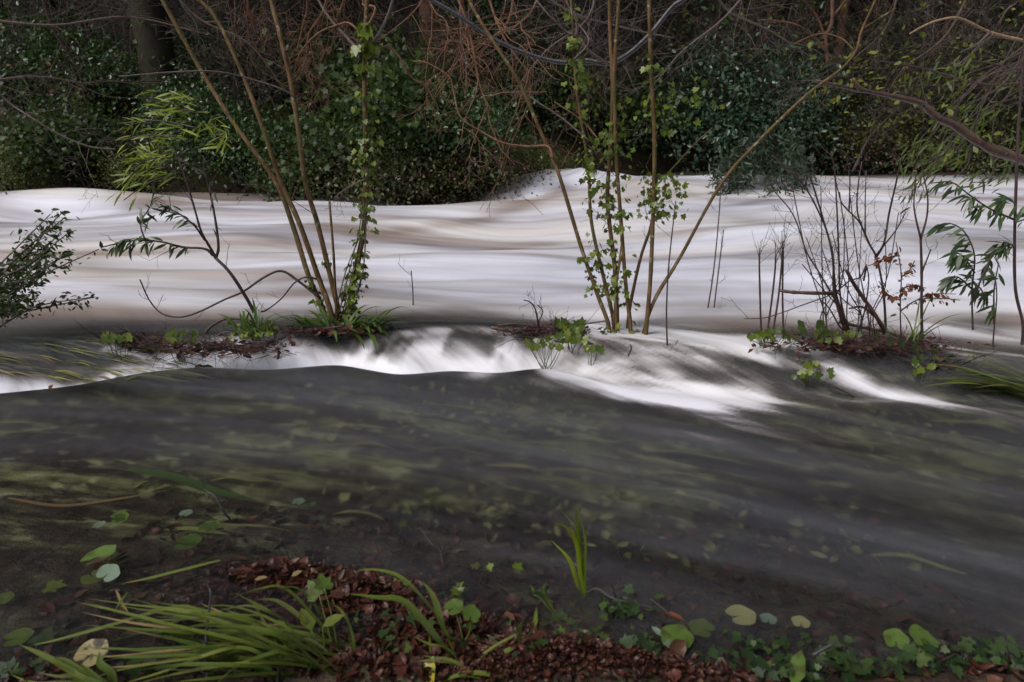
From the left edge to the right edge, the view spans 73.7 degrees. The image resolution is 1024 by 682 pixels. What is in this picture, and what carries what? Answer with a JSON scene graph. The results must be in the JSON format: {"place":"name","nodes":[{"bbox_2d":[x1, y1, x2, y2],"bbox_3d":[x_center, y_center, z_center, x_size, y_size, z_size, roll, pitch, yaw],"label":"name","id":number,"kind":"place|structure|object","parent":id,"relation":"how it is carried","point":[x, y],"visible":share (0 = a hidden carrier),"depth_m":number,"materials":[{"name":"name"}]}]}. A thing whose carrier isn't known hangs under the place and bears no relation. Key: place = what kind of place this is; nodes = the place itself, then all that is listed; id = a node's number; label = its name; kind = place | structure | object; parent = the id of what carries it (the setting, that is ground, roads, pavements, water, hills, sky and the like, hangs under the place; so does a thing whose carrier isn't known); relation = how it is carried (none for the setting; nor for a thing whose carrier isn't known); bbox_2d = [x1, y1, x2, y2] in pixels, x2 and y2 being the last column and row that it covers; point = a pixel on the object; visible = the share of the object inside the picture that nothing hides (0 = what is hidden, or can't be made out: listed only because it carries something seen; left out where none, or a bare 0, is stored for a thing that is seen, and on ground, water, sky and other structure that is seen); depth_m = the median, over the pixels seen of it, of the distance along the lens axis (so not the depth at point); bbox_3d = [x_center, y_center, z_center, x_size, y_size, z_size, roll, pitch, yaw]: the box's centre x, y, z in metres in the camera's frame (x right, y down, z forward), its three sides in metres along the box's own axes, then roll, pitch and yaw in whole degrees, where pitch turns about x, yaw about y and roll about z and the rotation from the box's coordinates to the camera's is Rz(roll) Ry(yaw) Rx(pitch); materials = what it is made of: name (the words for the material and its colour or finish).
{"place":"outdoors","nodes":[
{"label":"outdoors","id":0,"kind":"place"},
{"bbox_2d":[0,168,1023,680],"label":"water","id":1,"kind":"structure","parent":0,"point":[708,476],"depth_m":3.63,"materials":[{"name":"liquid"}]},
{"bbox_2d":[0,208,107,327],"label":"leafy shrub","id":2,"kind":"object","parent":1,"relation":"on","point":[29,279],"visible":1,"depth_m":4.30,"materials":[{"name":"green plant"}]},
{"bbox_2d":[73,639,107,666],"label":"floating leaf","id":3,"kind":"object","parent":1,"relation":"on","point":[89,661],"visible":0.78,"depth_m":2.09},
{"bbox_2d":[832,101,985,175],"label":"bramble bush","id":4,"kind":"object","parent":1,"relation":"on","point":[888,167],"visible":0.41,"depth_m":16.22,"materials":[{"name":"green plant"}]},
{"bbox_2d":[0,0,1023,681],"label":"ground","id":5,"kind":"structure","parent":0,"point":[562,144],"depth_m":15.69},
{"bbox_2d":[0,120,97,194],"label":"bush","id":6,"kind":"object","parent":5,"relation":"on","point":[22,186],"visible":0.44,"depth_m":12.07,"materials":[{"name":"green plant"}]},
{"bbox_2d":[12,644,116,681],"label":"sedge clump","id":7,"kind":"object","parent":5,"relation":"on","point":[75,671],"visible":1,"depth_m":1.93,"materials":[{"name":"green plant"}]},
{"bbox_2d":[0,0,129,105],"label":"bare shrub","id":8,"kind":"object","parent":5,"relation":"on","point":[26,5],"visible":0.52,"depth_m":14.38,"materials":[{"name":"plant"}]},
{"bbox_2d":[0,82,132,212],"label":"overhanging branch","id":9,"kind":"object","parent":5,"relation":"on","point":[23,112],"visible":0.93,"depth_m":6.30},
{"bbox_2d":[0,0,133,60],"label":"holly bush","id":10,"kind":"object","parent":5,"relation":"on","point":[43,11],"visible":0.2,"depth_m":16.58,"materials":[{"name":"green plant"}]},
{"bbox_2d":[0,0,134,113],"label":"laurel bush","id":11,"kind":"object","parent":5,"relation":"on","point":[31,48],"visible":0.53,"depth_m":13.68,"materials":[{"name":"green plant"}]},
{"bbox_2d":[0,72,152,184],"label":"ivy bush","id":12,"kind":"object","parent":5,"relation":"on","point":[26,139],"visible":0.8,"depth_m":12.17,"materials":[{"name":"green plant"}]},
{"bbox_2d":[0,337,212,381],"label":"sunken grass","id":13,"kind":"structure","parent":5,"relation":"on","point":[72,374],"depth_m":4.44,"materials":[{"name":"green plant"}]},
{"bbox_2d":[0,15,216,119],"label":"laurel bush","id":14,"kind":"object","parent":5,"relation":"on","point":[105,56],"visible":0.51,"depth_m":13.88,"materials":[{"name":"green plant"}]},
{"bbox_2d":[32,0,218,88],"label":"bare shrub","id":15,"kind":"object","parent":5,"relation":"on","point":[124,27],"visible":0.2,"depth_m":15.55,"materials":[{"name":"plant"}]},
{"bbox_2d":[69,131,205,194],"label":"bush","id":16,"kind":"object","parent":5,"relation":"on","point":[124,167],"visible":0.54,"depth_m":12.50,"materials":[{"name":"green plant"}]},
{"bbox_2d":[124,0,179,131],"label":"woodland tree","id":17,"kind":"object","parent":5,"relation":"on","point":[150,46],"visible":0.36,"depth_m":13.81,"materials":[{"name":"brown plant"}]},
{"bbox_2d":[0,616,312,681],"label":"ivy patch","id":18,"kind":"object","parent":5,"relation":"on","point":[19,670],"visible":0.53,"depth_m":2.00,"materials":[{"name":"green plant"}]},
{"bbox_2d":[0,0,333,162],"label":"overhanging branch","id":19,"kind":"object","parent":5,"relation":"on","point":[50,24],"visible":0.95,"depth_m":6.43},
{"bbox_2d":[99,90,260,324],"bbox_3d":[-2.208,-0.724,4.600,0.992,1.831,0.593,0,19,0],"label":"willow sapling","id":20,"kind":"object","parent":5,"relation":"on","point":[121,244],"visible":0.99,"depth_m":4.46,"materials":[{"name":"green plant"}]},
{"bbox_2d":[110,50,267,149],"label":"laurel bush","id":21,"kind":"object","parent":5,"relation":"on","point":[200,96],"visible":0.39,"depth_m":13.05,"materials":[{"name":"green plant"}]},
{"bbox_2d":[84,318,313,380],"bbox_3d":[-1.976,0.052,4.328,1.413,0.373,0.689,0,19,0],"label":"twig drift","id":22,"kind":"object","parent":5,"relation":"on","point":[218,347],"visible":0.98,"depth_m":4.34,"materials":[{"name":"brown plant"}]},
{"bbox_2d":[213,297,278,340],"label":"grass tuft","id":23,"kind":"object","parent":22,"relation":"on","point":[243,318],"visible":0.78,"depth_m":4.58,"materials":[{"name":"green plant"}]},
{"bbox_2d":[74,0,347,124],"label":"bare shrub","id":24,"kind":"object","parent":5,"relation":"on","point":[235,83],"visible":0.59,"depth_m":13.90,"materials":[{"name":"plant"}]},
{"bbox_2d":[83,603,344,671],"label":"sedge clump","id":25,"kind":"object","parent":5,"relation":"on","point":[173,628],"visible":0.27,"depth_m":2.01,"materials":[{"name":"plant"}]},
{"bbox_2d":[76,585,355,681],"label":"sedge clump","id":26,"kind":"object","parent":5,"relation":"on","point":[263,640],"visible":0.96,"depth_m":1.94,"materials":[{"name":"green plant"}]},
{"bbox_2d":[107,72,341,187],"bbox_3d":[-5.314,-4.036,13.164,4.629,2.108,3.208,-8,20,-22],"label":"laurel bush","id":27,"kind":"object","parent":5,"relation":"on","point":[205,141],"visible":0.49,"depth_m":12.79,"materials":[{"name":"green plant"}]},
{"bbox_2d":[93,0,385,126],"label":"hazel thicket","id":28,"kind":"object","parent":5,"relation":"on","point":[266,93],"visible":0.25,"depth_m":14.04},
{"bbox_2d":[172,0,361,99],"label":"laurel bush","id":29,"kind":"object","parent":5,"relation":"on","point":[207,43],"visible":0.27,"depth_m":15.21,"materials":[{"name":"green plant"}]},
{"bbox_2d":[118,0,435,325],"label":"hazel coppice","id":30,"kind":"object","parent":5,"relation":"on","point":[367,48],"visible":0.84,"depth_m":4.66,"materials":[{"name":"brown plant"}]},
{"bbox_2d":[208,98,362,201],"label":"ivy bush","id":31,"kind":"object","parent":5,"relation":"on","point":[259,173],"visible":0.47,"depth_m":12.56,"materials":[{"name":"green plant"}]},
{"bbox_2d":[204,0,386,135],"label":"overhanging branch","id":32,"kind":"object","parent":5,"relation":"on","point":[308,37],"visible":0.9,"depth_m":5.54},
{"bbox_2d":[182,0,457,72],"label":"hazel thicket","id":33,"kind":"object","parent":5,"relation":"on","point":[395,4],"visible":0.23,"depth_m":15.37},
{"bbox_2d":[304,573,337,648],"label":"round leaved plant","id":34,"kind":"object","parent":5,"relation":"on","point":[319,585],"visible":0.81,"depth_m":2.06,"materials":[{"name":"green plant"}]},
{"bbox_2d":[264,306,380,348],"bbox_3d":[-1.319,-0.080,4.672,0.775,0.336,0.562,10,21,27],"label":"twig drift","id":35,"kind":"object","parent":5,"relation":"on","point":[324,331],"visible":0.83,"depth_m":4.63,"materials":[{"name":"brown plant"}]},
{"bbox_2d":[248,103,417,201],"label":"bramble bush","id":36,"kind":"object","parent":5,"relation":"on","point":[334,177],"visible":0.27,"depth_m":12.47,"materials":[{"name":"green plant"}]},
{"bbox_2d":[250,0,443,111],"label":"laurel bush","id":37,"kind":"object","parent":5,"relation":"on","point":[326,60],"visible":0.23,"depth_m":14.69,"materials":[{"name":"green plant"}]},
{"bbox_2d":[132,554,594,681],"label":"leaf litter","id":38,"kind":"object","parent":5,"relation":"on","point":[347,591],"visible":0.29,"depth_m":2.23,"materials":[{"name":"plant"}]},
{"bbox_2d":[242,0,509,93],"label":"hazel thicket","id":39,"kind":"object","parent":5,"relation":"on","point":[442,57],"visible":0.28,"depth_m":14.36,"materials":[{"name":"plant"}]},
{"bbox_2d":[352,306,406,350],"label":"hartstongue fern","id":40,"kind":"object","parent":5,"relation":"on","point":[378,325],"visible":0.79,"depth_m":4.74,"materials":[{"name":"green plant"}]},
{"bbox_2d":[351,608,420,653],"bbox_3d":[-0.428,0.927,2.156,0.288,0.206,0.329,0,19,0],"label":"ivy patch","id":41,"kind":"object","parent":5,"relation":"on","point":[411,617],"visible":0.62,"depth_m":2.16,"materials":[{"name":"green plant"}]},
{"bbox_2d":[261,9,535,177],"bbox_3d":[-1.969,-4.691,12.993,5.298,3.025,6.144,-6,19,-16],"label":"ivy bush","id":42,"kind":"object","parent":5,"relation":"on","point":[382,86],"visible":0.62,"depth_m":12.02,"materials":[{"name":"green plant"}]},
{"bbox_2d":[277,106,519,205],"bbox_3d":[-1.874,-3.232,12.295,5.071,1.901,3.022,-16,24,-40],"label":"bramble bush","id":43,"kind":"object","parent":5,"relation":"on","point":[389,174],"visible":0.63,"depth_m":12.08,"materials":[{"name":"green plant"}]},
{"bbox_2d":[350,568,465,668],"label":"sedge clump","id":44,"kind":"object","parent":5,"relation":"on","point":[420,617],"visible":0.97,"depth_m":1.98,"materials":[{"name":"green plant"}]},
{"bbox_2d":[413,0,439,74],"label":"woodland tree","id":45,"kind":"object","parent":5,"relation":"on","point":[425,26],"visible":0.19,"depth_m":14.64,"materials":[{"name":"brown plant"}]},
{"bbox_2d":[303,0,590,215],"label":"overhanging branch","id":46,"kind":"object","parent":5,"relation":"on","point":[502,31],"visible":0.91,"depth_m":5.92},
{"bbox_2d":[340,51,558,179],"bbox_3d":[-1.250,-4.194,12.689,4.918,2.240,3.409,8,20,23],"label":"laurel bush","id":47,"kind":"object","parent":5,"relation":"on","point":[476,116],"visible":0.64,"depth_m":12.25,"materials":[{"name":"green plant"}]},
{"bbox_2d":[444,598,480,640],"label":"round leaved plant","id":48,"kind":"object","parent":5,"relation":"on","point":[471,612],"visible":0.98,"depth_m":2.10,"materials":[{"name":"green plant"}]},
{"bbox_2d":[373,120,576,204],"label":"bramble bush","id":49,"kind":"object","parent":5,"relation":"on","point":[446,177],"visible":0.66,"depth_m":12.52,"materials":[{"name":"green plant"}]},
{"bbox_2d":[370,0,604,139],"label":"hazel thicket","id":50,"kind":"object","parent":5,"relation":"on","point":[493,74],"visible":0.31,"depth_m":12.96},
{"bbox_2d":[439,607,537,681],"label":"sedge clump","id":51,"kind":"object","parent":5,"relation":"on","point":[518,634],"visible":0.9,"depth_m":1.94,"materials":[{"name":"green plant"}]},
{"bbox_2d":[385,0,593,82],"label":"laurel bush","id":52,"kind":"object","parent":5,"relation":"on","point":[488,10],"visible":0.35,"depth_m":15.96,"materials":[{"name":"green plant"}]},
{"bbox_2d":[0,0,1023,192],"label":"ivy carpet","id":53,"kind":"object","parent":5,"relation":"on","point":[519,142],"visible":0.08,"depth_m":16.76,"materials":[{"name":"green plant"}]},
{"bbox_2d":[4,642,1023,681],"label":"leaf litter","id":54,"kind":"object","parent":5,"relation":"on","point":[974,669],"visible":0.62,"depth_m":1.96,"materials":[{"name":"plant"}]},
{"bbox_2d":[386,0,647,147],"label":"hazel thicket","id":55,"kind":"object","parent":5,"relation":"on","point":[564,126],"visible":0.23,"depth_m":15.01,"materials":[{"name":"plant"}]},
{"bbox_2d":[477,306,608,349],"bbox_3d":[0.262,-0.090,4.705,0.896,0.347,0.624,-10,21,-28],"label":"twig drift","id":56,"kind":"object","parent":5,"relation":"on","point":[534,331],"visible":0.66,"depth_m":4.67,"materials":[{"name":"brown plant"}]},
{"bbox_2d":[302,625,784,681],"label":"leaf litter","id":57,"kind":"object","parent":5,"relation":"on","point":[573,650],"visible":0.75,"depth_m":1.94,"materials":[{"name":"plant"}]},
{"bbox_2d":[503,133,583,175],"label":"bush","id":58,"kind":"object","parent":5,"relation":"on","point":[565,166],"visible":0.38,"depth_m":14.29,"materials":[{"name":"green plant"}]},
{"bbox_2d":[448,30,645,130],"bbox_3d":[0.817,-5.841,15.396,4.505,2.219,3.886,-8,20,-23],"label":"ivy bush","id":59,"kind":"object","parent":5,"relation":"on","point":[544,99],"visible":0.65,"depth_m":15.21,"materials":[{"name":"green plant"}]},
{"bbox_2d":[551,504,586,595],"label":"sedge clump","id":60,"kind":"object","parent":5,"relation":"on","point":[581,566],"visible":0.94,"depth_m":2.33,"materials":[{"name":"green plant"}]},
{"bbox_2d":[553,316,588,353],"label":"herb","id":61,"kind":"object","parent":5,"relation":"on","point":[573,336],"visible":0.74,"depth_m":4.53,"materials":[{"name":"green plant"}]},
{"bbox_2d":[504,0,710,145],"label":"bare shrub","id":62,"kind":"object","parent":5,"relation":"on","point":[631,39],"visible":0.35,"depth_m":16.12,"materials":[{"name":"plant"}]},
{"bbox_2d":[559,629,670,655],"bbox_3d":[0.313,0.930,2.091,0.370,0.219,0.199,0,19,0],"label":"ivy patch","id":63,"kind":"object","parent":5,"relation":"on","point":[626,641],"visible":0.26,"depth_m":2.02,"materials":[{"name":"green plant"}]},
{"bbox_2d":[598,583,664,620],"bbox_3d":[0.401,0.916,2.323,0.243,0.131,0.133,-8,20,-21],"label":"ivy patch","id":64,"kind":"object","parent":5,"relation":"on","point":[621,609],"visible":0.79,"depth_m":2.28,"materials":[{"name":"green plant"}]},
{"bbox_2d":[567,57,711,153],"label":"ivy bush","id":65,"kind":"object","parent":5,"relation":"on","point":[630,113],"visible":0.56,"depth_m":15.63,"materials":[{"name":"green plant"}]},
{"bbox_2d":[403,0,933,334],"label":"hazel coppice","id":66,"kind":"object","parent":5,"relation":"on","point":[589,166],"visible":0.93,"depth_m":4.50,"materials":[{"name":"brown plant"}]},
{"bbox_2d":[429,0,685,119],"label":"overhanging branch","id":67,"kind":"object","parent":66,"relation":"attached to","point":[642,41],"visible":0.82,"depth_m":5.04,"materials":[{"name":"black plant"}]},
{"bbox_2d":[461,0,887,168],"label":"overhanging branch","id":68,"kind":"object","parent":5,"relation":"on","point":[588,18],"visible":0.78,"depth_m":6.72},
{"bbox_2d":[584,0,765,141],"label":"hazel thicket","id":69,"kind":"object","parent":5,"relation":"on","point":[676,81],"visible":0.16,"depth_m":15.82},
{"bbox_2d":[592,0,811,128],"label":"budding shrub","id":70,"kind":"object","parent":5,"relation":"on","point":[693,8],"visible":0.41,"depth_m":16.90,"materials":[{"name":"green plant"}]},
{"bbox_2d":[638,0,838,180],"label":"holly bush","id":71,"kind":"object","parent":5,"relation":"on","point":[712,152],"visible":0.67,"depth_m":15.49,"materials":[{"name":"green plant"}]},
{"bbox_2d":[624,0,874,137],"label":"bare shrub","id":72,"kind":"object","parent":5,"relation":"on","point":[779,26],"visible":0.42,"depth_m":15.80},
{"bbox_2d":[691,626,811,674],"bbox_3d":[0.733,0.961,2.114,0.409,0.184,0.263,0,19,0],"label":"ivy patch","id":73,"kind":"object","parent":5,"relation":"on","point":[751,642],"visible":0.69,"depth_m":2.10,"materials":[{"name":"green plant"}]},
{"bbox_2d":[651,0,854,120],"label":"budding shrub","id":74,"kind":"object","parent":5,"relation":"on","point":[744,2],"visible":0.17,"depth_m":17.45,"materials":[{"name":"green plant"}]},
{"bbox_2d":[703,123,823,197],"bbox_3d":[5.399,-3.561,13.807,1.945,1.629,4.920,12,22,33],"label":"drooping evergreen","id":75,"kind":"object","parent":5,"relation":"on","point":[755,156],"visible":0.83,"depth_m":13.41,"materials":[{"name":"green plant"}]},
{"bbox_2d":[694,4,892,175],"bbox_3d":[6.559,-5.932,16.333,4.812,4.113,4.469,3,19,9],"label":"holly bush","id":76,"kind":"object","parent":5,"relation":"on","point":[817,117],"visible":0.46,"depth_m":15.61,"materials":[{"name":"green plant"}]},
{"bbox_2d":[707,0,884,174],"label":"budding shrub","id":77,"kind":"object","parent":5,"relation":"on","point":[825,93],"visible":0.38,"depth_m":15.82,"materials":[{"name":"green plant"}]},
{"bbox_2d":[748,0,848,64],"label":"tree","id":78,"kind":"object","parent":5,"relation":"on","point":[831,20],"visible":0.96,"depth_m":5.60,"materials":[{"name":"brown plant"}]},
{"bbox_2d":[720,135,910,357],"bbox_3d":[1.989,-0.548,4.453,1.194,1.522,0.771,-6,20,-18],"label":"dogwood shrub","id":79,"kind":"object","parent":5,"relation":"on","point":[840,311],"visible":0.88,"depth_m":4.45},
{"bbox_2d":[751,631,915,681],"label":"ivy patch","id":80,"kind":"object","parent":5,"relation":"on","point":[849,669],"visible":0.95,"depth_m":2.00,"materials":[{"name":"green plant"}]},
{"bbox_2d":[774,82,916,170],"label":"bramble bush","id":81,"kind":"object","parent":5,"relation":"on","point":[837,141],"visible":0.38,"depth_m":16.04,"materials":[{"name":"green plant"}]},
{"bbox_2d":[792,0,940,114],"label":"holly bush","id":82,"kind":"object","parent":5,"relation":"on","point":[865,36],"visible":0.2,"depth_m":17.99,"materials":[{"name":"green plant"}]},
{"bbox_2d":[748,309,990,371],"bbox_3d":[2.143,-0.012,4.392,1.840,0.418,0.686,0,19,0],"label":"twig drift","id":83,"kind":"object","parent":5,"relation":"on","point":[857,344],"visible":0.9,"depth_m":4.34,"materials":[{"name":"brown plant"}]},
{"bbox_2d":[825,146,925,329],"bbox_3d":[2.264,-0.544,4.424,0.606,1.392,0.622,0,19,0],"label":"dogwood shrub","id":84,"kind":"object","parent":5,"relation":"on","point":[884,241],"visible":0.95,"depth_m":4.32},
{"bbox_2d":[808,0,957,120],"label":"woodland tree","id":85,"kind":"object","parent":5,"relation":"on","point":[843,27],"visible":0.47,"depth_m":17.27,"materials":[{"name":"brown plant"}]},
{"bbox_2d":[766,0,1006,175],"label":"budding shrub","id":86,"kind":"object","parent":5,"relation":"on","point":[858,138],"visible":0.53,"depth_m":15.57,"materials":[{"name":"green plant"}]},
{"bbox_2d":[768,27,1023,189],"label":"overhanging bough","id":87,"kind":"object","parent":5,"relation":"on","point":[991,148],"visible":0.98,"depth_m":5.03,"materials":[{"name":"brown plant"}]},
{"bbox_2d":[789,0,1023,139],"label":"bare shrub","id":88,"kind":"object","parent":5,"relation":"on","point":[938,31],"visible":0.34,"depth_m":16.14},
{"bbox_2d":[883,624,939,662],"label":"round leaved plant","id":89,"kind":"object","parent":5,"relation":"on","point":[916,632],"visible":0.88,"depth_m":2.06,"materials":[{"name":"green plant"}]},
{"bbox_2d":[869,242,958,337],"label":"beech twig","id":90,"kind":"object","parent":5,"relation":"on","point":[888,259],"visible":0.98,"depth_m":4.40,"materials":[{"name":"orange plant"}]},
{"bbox_2d":[819,0,1010,174],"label":"budding shrub","id":91,"kind":"object","parent":5,"relation":"on","point":[909,111],"visible":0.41,"depth_m":15.74,"materials":[{"name":"green plant"}]},
{"bbox_2d":[900,153,942,347],"bbox_3d":[2.533,-0.463,4.288,0.330,1.388,0.156,0,19,0],"label":"bare sapling","id":92,"kind":"object","parent":5,"relation":"on","point":[922,266],"visible":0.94,"depth_m":4.22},
{"bbox_2d":[857,56,1017,141],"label":"laurel bush","id":93,"kind":"object","parent":5,"relation":"on","point":[984,106],"visible":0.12,"depth_m":16.91,"materials":[{"name":"green plant"}]},
{"bbox_2d":[880,0,1023,171],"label":"budding shrub","id":94,"kind":"object","parent":5,"relation":"on","point":[1021,13],"visible":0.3,"depth_m":15.90,"materials":[{"name":"green plant"}]},
{"bbox_2d":[890,634,1023,680],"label":"ivy patch","id":95,"kind":"object","parent":5,"relation":"on","point":[926,656],"visible":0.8,"depth_m":1.99,"materials":[{"name":"green plant"}]},
{"bbox_2d":[894,25,1023,214],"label":"hanging willow","id":96,"kind":"object","parent":5,"relation":"on","point":[978,119],"visible":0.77,"depth_m":7.13,"materials":[{"name":"plant"}]},
{"bbox_2d":[801,0,1023,170],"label":"overhanging branch","id":97,"kind":"object","parent":96,"relation":"attached to","point":[926,68],"visible":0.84,"depth_m":6.86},
{"bbox_2d":[909,0,1022,69],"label":"overhanging branch","id":98,"kind":"object","parent":5,"relation":"on","point":[990,32],"visible":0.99,"depth_m":5.39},
{"bbox_2d":[914,104,1023,182],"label":"bramble bush","id":99,"kind":"object","parent":5,"relation":"on","point":[978,158],"visible":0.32,"depth_m":16.00,"materials":[{"name":"green plant"}]},
{"bbox_2d":[926,223,1012,329],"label":"bamboo like plant","id":100,"kind":"object","parent":5,"relation":"on","point":[959,261],"visible":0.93,"depth_m":4.79,"materials":[{"name":"green plant"}]},
{"bbox_2d":[916,0,1023,171],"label":"budding shrub","id":101,"kind":"object","parent":5,"relation":"on","point":[1006,118],"visible":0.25,"depth_m":16.02,"materials":[{"name":"green plant"}]},
{"bbox_2d":[924,34,1023,344],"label":"willow sapling","id":102,"kind":"object","parent":5,"relation":"on","point":[999,203],"visible":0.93,"depth_m":4.24,"materials":[{"name":"green plant"}]},
{"bbox_2d":[924,350,1023,396],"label":"sedge tuft","id":103,"kind":"object","parent":5,"relation":"on","point":[1001,385],"visible":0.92,"depth_m":4.00,"materials":[{"name":"green plant"}]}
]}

